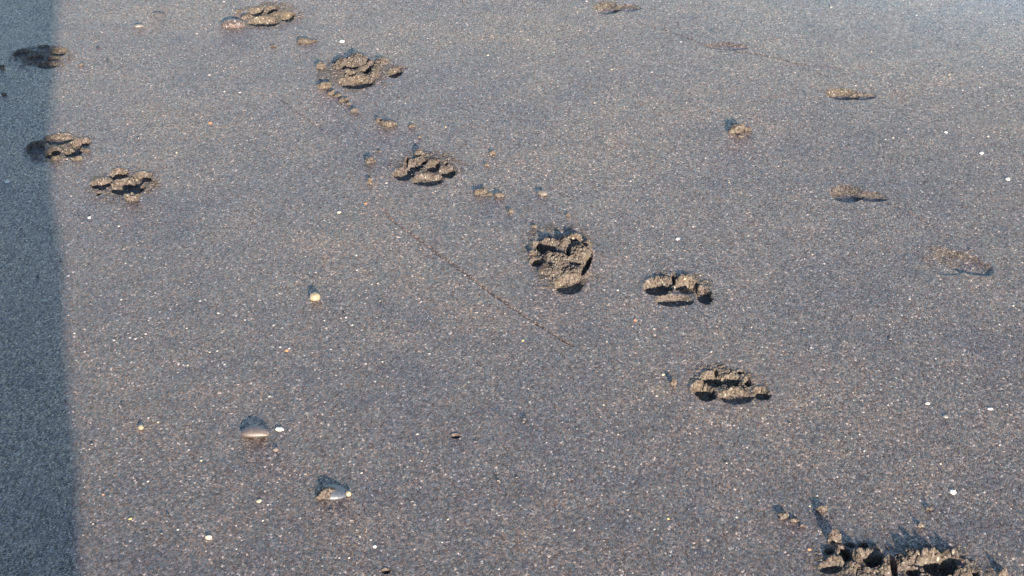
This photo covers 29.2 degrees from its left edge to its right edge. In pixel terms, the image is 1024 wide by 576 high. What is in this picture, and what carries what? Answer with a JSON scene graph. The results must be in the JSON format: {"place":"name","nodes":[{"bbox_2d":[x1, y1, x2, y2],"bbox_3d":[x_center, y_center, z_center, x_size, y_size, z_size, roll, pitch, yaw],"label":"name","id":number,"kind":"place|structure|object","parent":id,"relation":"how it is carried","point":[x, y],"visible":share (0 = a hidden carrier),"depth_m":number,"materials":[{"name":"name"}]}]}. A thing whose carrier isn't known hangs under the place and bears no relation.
{"place":"outdoors","nodes":[
{"label":"outdoors","id":0,"kind":"place"},
{"bbox_2d":[0,0,1023,575],"bbox_3d":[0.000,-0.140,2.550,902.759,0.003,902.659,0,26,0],"label":"sand","id":1,"kind":"structure","parent":0,"point":[260,236],"depth_m":2.23,"materials":[{"name":"grey sand"}]},
{"bbox_2d":[1,42,83,73],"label":"paw print","id":2,"kind":"object","parent":1,"relation":"on","point":[40,57],"visible":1,"depth_m":2.97},
{"bbox_2d":[13,129,104,166],"bbox_3d":[-0.610,-0.186,2.650,0.120,0.011,0.136,0,26,0],"label":"paw print","id":3,"kind":"object","parent":1,"relation":"on","point":[43,148],"visible":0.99,"depth_m":2.65},
{"bbox_2d":[51,155,60,159],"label":"sand clod","id":4,"kind":"object","parent":3,"relation":"on","point":[56,157],"visible":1,"depth_m":2.61,"materials":[{"name":"brown sand"}]},
{"bbox_2d":[70,155,82,159],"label":"sand clod","id":5,"kind":"object","parent":3,"relation":"on","point":[78,157],"visible":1,"depth_m":2.61,"materials":[{"name":"brown sand"}]},
{"bbox_2d":[73,163,170,207],"bbox_3d":[-0.502,-0.130,2.538,0.120,0.013,0.144,0,26,0],"label":"paw print","id":6,"kind":"object","parent":1,"relation":"on","point":[110,185],"visible":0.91,"depth_m":2.54},
{"bbox_2d":[123,192,141,200],"bbox_3d":[-0.482,-0.116,2.492,0.025,0.010,0.013,-1,26,-3],"label":"sand clod","id":7,"kind":"object","parent":6,"relation":"on","point":[131,196],"visible":1,"depth_m":2.49,"materials":[{"name":"brown sand"}]},
{"bbox_2d":[221,19,244,27],"bbox_3d":[-0.441,-0.416,3.110,0.039,0.020,0.025,1,26,2],"label":"pebble","id":8,"kind":"object","parent":1,"relation":"on","point":[232,23],"visible":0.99,"depth_m":3.10,"materials":[{"name":"grey stone"}]},
{"bbox_2d":[241,426,268,437],"bbox_3d":[-0.256,0.144,1.963,0.029,0.009,0.018,3,26,6],"label":"pebble","id":9,"kind":"object","parent":1,"relation":"on","point":[254,431],"visible":1,"depth_m":1.96,"materials":[{"name":"grey stone"}]},
{"bbox_2d":[225,0,311,32],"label":"paw print","id":10,"kind":"object","parent":1,"relation":"on","point":[264,16],"visible":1,"depth_m":3.16},
{"bbox_2d":[275,427,283,430],"bbox_3d":[-0.233,0.142,1.974,0.009,0.003,0.006,9,35,0],"label":"shell fragment","id":11,"kind":"object","parent":1,"relation":"on","point":[279,429],"visible":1,"depth_m":1.97,"materials":[{"name":"white"}]},
{"bbox_2d":[297,38,316,43],"bbox_3d":[-0.318,-0.383,3.039,0.031,0.007,0.017,3,26,7],"label":"sand clod","id":12,"kind":"object","parent":1,"relation":"on","point":[304,40],"visible":1,"depth_m":3.04,"materials":[{"name":"brown sand"}]},
{"bbox_2d":[268,94,346,138],"bbox_3d":[-0.292,-0.239,2.752,0.032,0.002,0.209,-16,30,-29],"label":"scratch line","id":13,"kind":"object","parent":1,"relation":"on","point":[298,113],"visible":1,"depth_m":2.75,"materials":[{"name":"grey sand"}]},
{"bbox_2d":[309,292,320,300],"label":"pebble","id":14,"kind":"object","parent":1,"relation":"on","point":[314,296],"visible":1,"depth_m":2.23,"materials":[{"name":"stone"}]},
{"bbox_2d":[315,484,351,499],"bbox_3d":[-0.169,0.192,1.869,0.035,0.012,0.029,0,26,0],"label":"mussel shell","id":15,"kind":"object","parent":1,"relation":"on","point":[331,492],"visible":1,"depth_m":1.86,"materials":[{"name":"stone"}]},
{"bbox_2d":[338,97,348,101],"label":"sand clod","id":16,"kind":"object","parent":1,"relation":"on","point":[343,99],"visible":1,"depth_m":2.81,"materials":[{"name":"brown sand"}]},
{"bbox_2d":[307,50,417,97],"bbox_3d":[-0.221,-0.321,2.910,0.162,0.024,0.206,0,26,0],"label":"paw print","id":17,"kind":"object","parent":1,"relation":"on","point":[358,73],"visible":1,"depth_m":2.91},
{"bbox_2d":[316,62,326,68],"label":"sand clod","id":18,"kind":"object","parent":17,"relation":"on","point":[320,65],"visible":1,"depth_m":2.93,"materials":[{"name":"brown sand"}]},
{"bbox_2d":[317,82,331,88],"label":"sand clod","id":19,"kind":"object","parent":17,"relation":"on","point":[323,85],"visible":1,"depth_m":2.85,"materials":[{"name":"brown sand"}]},
{"bbox_2d":[365,156,375,162],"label":"sand clod","id":20,"kind":"object","parent":1,"relation":"on","point":[371,159],"visible":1,"depth_m":2.60,"materials":[{"name":"brown sand"}]},
{"bbox_2d":[371,564,399,575],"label":"sand hole","id":21,"kind":"object","parent":1,"relation":"on","point":[385,570],"visible":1,"depth_m":1.75,"materials":[{"name":"grey sand"}]},
{"bbox_2d":[381,119,397,126],"bbox_3d":[-0.173,-0.230,2.724,0.027,0.009,0.016,11,28,20],"label":"sand clod","id":22,"kind":"object","parent":1,"relation":"on","point":[389,123],"visible":1,"depth_m":2.72,"materials":[{"name":"brown sand"}]},
{"bbox_2d":[375,146,473,191],"bbox_3d":[-0.115,-0.156,2.586,0.130,0.014,0.154,0,26,0],"label":"paw print","id":23,"kind":"object","parent":1,"relation":"on","point":[433,168],"visible":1,"depth_m":2.59},
{"bbox_2d":[414,148,424,155],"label":"sand clod","id":24,"kind":"object","parent":23,"relation":"on","point":[419,152],"visible":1,"depth_m":2.62,"materials":[{"name":"brown sand"}]},
{"bbox_2d":[442,430,469,442],"bbox_3d":[-0.056,0.151,1.963,0.028,0.008,0.026,0,26,0],"label":"sand hole","id":25,"kind":"object","parent":1,"relation":"on","point":[455,436],"visible":1,"depth_m":1.96,"materials":[{"name":"grey sand"}]},
{"bbox_2d":[474,188,487,194],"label":"sand clod","id":26,"kind":"object","parent":1,"relation":"on","point":[481,191],"visible":1,"depth_m":2.51,"materials":[{"name":"brown sand"}]},
{"bbox_2d":[370,201,591,354],"bbox_3d":[-0.053,-0.017,2.299,0.040,0.003,0.490,-15,30,-28],"label":"scratch line","id":27,"kind":"object","parent":1,"relation":"on","point":[384,211],"visible":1,"depth_m":2.28,"materials":[{"name":"grey sand"}]},
{"bbox_2d":[494,191,504,196],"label":"sand clod","id":28,"kind":"object","parent":1,"relation":"on","point":[498,194],"visible":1,"depth_m":2.50,"materials":[{"name":"brown sand"}]},
{"bbox_2d":[537,190,547,195],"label":"pebble","id":29,"kind":"object","parent":1,"relation":"on","point":[542,193],"visible":1,"depth_m":2.50,"materials":[{"name":"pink stone"}]},
{"bbox_2d":[505,215,615,303],"bbox_3d":[0.057,-0.037,2.338,0.130,0.022,0.248,0,26,0],"label":"paw print","id":30,"kind":"object","parent":1,"relation":"on","point":[559,267],"visible":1,"depth_m":2.33},
{"bbox_2d":[529,249,535,255],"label":"sand clod","id":31,"kind":"object","parent":30,"relation":"on","point":[532,252],"visible":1,"depth_m":2.34,"materials":[{"name":"brown sand"}]},
{"bbox_2d":[567,233,582,240],"bbox_3d":[0.076,-0.062,2.382,0.022,0.010,0.010,4,26,8],"label":"sand clod","id":32,"kind":"object","parent":30,"relation":"on","point":[576,236],"visible":0.99,"depth_m":2.38,"materials":[{"name":"brown sand"}]},
{"bbox_2d":[582,240,592,244],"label":"sand clod","id":33,"kind":"object","parent":30,"relation":"on","point":[586,242],"visible":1,"depth_m":2.37,"materials":[{"name":"brown sand"}]},
{"bbox_2d":[670,379,676,385],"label":"sand clod","id":34,"kind":"object","parent":1,"relation":"on","point":[673,382],"visible":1,"depth_m":2.06,"materials":[{"name":"brown sand"}]},
{"bbox_2d":[624,257,726,314],"bbox_3d":[0.189,-0.001,2.273,0.118,0.015,0.152,0,26,0],"label":"paw print","id":35,"kind":"object","parent":1,"relation":"on","point":[670,285],"visible":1,"depth_m":2.27},
{"bbox_2d":[675,357,782,410],"bbox_3d":[0.226,0.103,2.062,0.108,0.014,0.118,0,26,0],"label":"paw print","id":36,"kind":"object","parent":1,"relation":"on","point":[723,383],"visible":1,"depth_m":2.06},
{"bbox_2d":[583,0,886,103],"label":"shoe print","id":37,"kind":"object","parent":1,"relation":"on","point":[667,24],"visible":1,"depth_m":3.02},
{"bbox_2d":[728,123,745,132],"bbox_3d":[0.309,-0.220,2.701,0.026,0.012,0.011,-10,28,-20],"label":"sand clod","id":38,"kind":"object","parent":1,"relation":"on","point":[736,128],"visible":1,"depth_m":2.70,"materials":[{"name":"brown sand"}]},
{"bbox_2d":[778,512,789,519],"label":"sand clod","id":39,"kind":"object","parent":1,"relation":"on","point":[784,515],"visible":1,"depth_m":1.83,"materials":[{"name":"beige sand"}]},
{"bbox_2d":[790,518,799,521],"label":"sand clod","id":40,"kind":"object","parent":1,"relation":"on","point":[794,520],"visible":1,"depth_m":1.82,"materials":[{"name":"beige sand"}]},
{"bbox_2d":[815,505,827,511],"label":"sand clod","id":41,"kind":"object","parent":1,"relation":"on","point":[821,508],"visible":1,"depth_m":1.84,"materials":[{"name":"beige sand"}]},
{"bbox_2d":[793,533,893,575],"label":"paw print","id":42,"kind":"object","parent":1,"relation":"on","point":[855,554],"visible":1,"depth_m":1.77},
{"bbox_2d":[827,529,841,541],"bbox_3d":[0.294,0.226,1.794,0.013,0.014,0.009,-4,27,-9],"label":"sand clod","id":43,"kind":"object","parent":42,"relation":"on","point":[834,535],"visible":1,"depth_m":1.79,"materials":[{"name":"beige sand"}]},
{"bbox_2d":[818,179,1017,285],"bbox_3d":[0.494,-0.067,2.412,0.125,0.011,0.352,-9,28,-18],"label":"shoe print","id":44,"kind":"object","parent":1,"relation":"on","point":[938,250],"visible":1,"depth_m":2.38},
{"bbox_2d":[877,532,1019,575],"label":"paw print","id":45,"kind":"object","parent":1,"relation":"on","point":[928,555],"visible":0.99,"depth_m":1.77},
{"bbox_2d":[998,566,1008,575],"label":"sand clod","id":46,"kind":"object","parent":45,"relation":"on","point":[1004,572],"visible":1,"depth_m":1.74,"materials":[{"name":"beige sand"}]}
]}

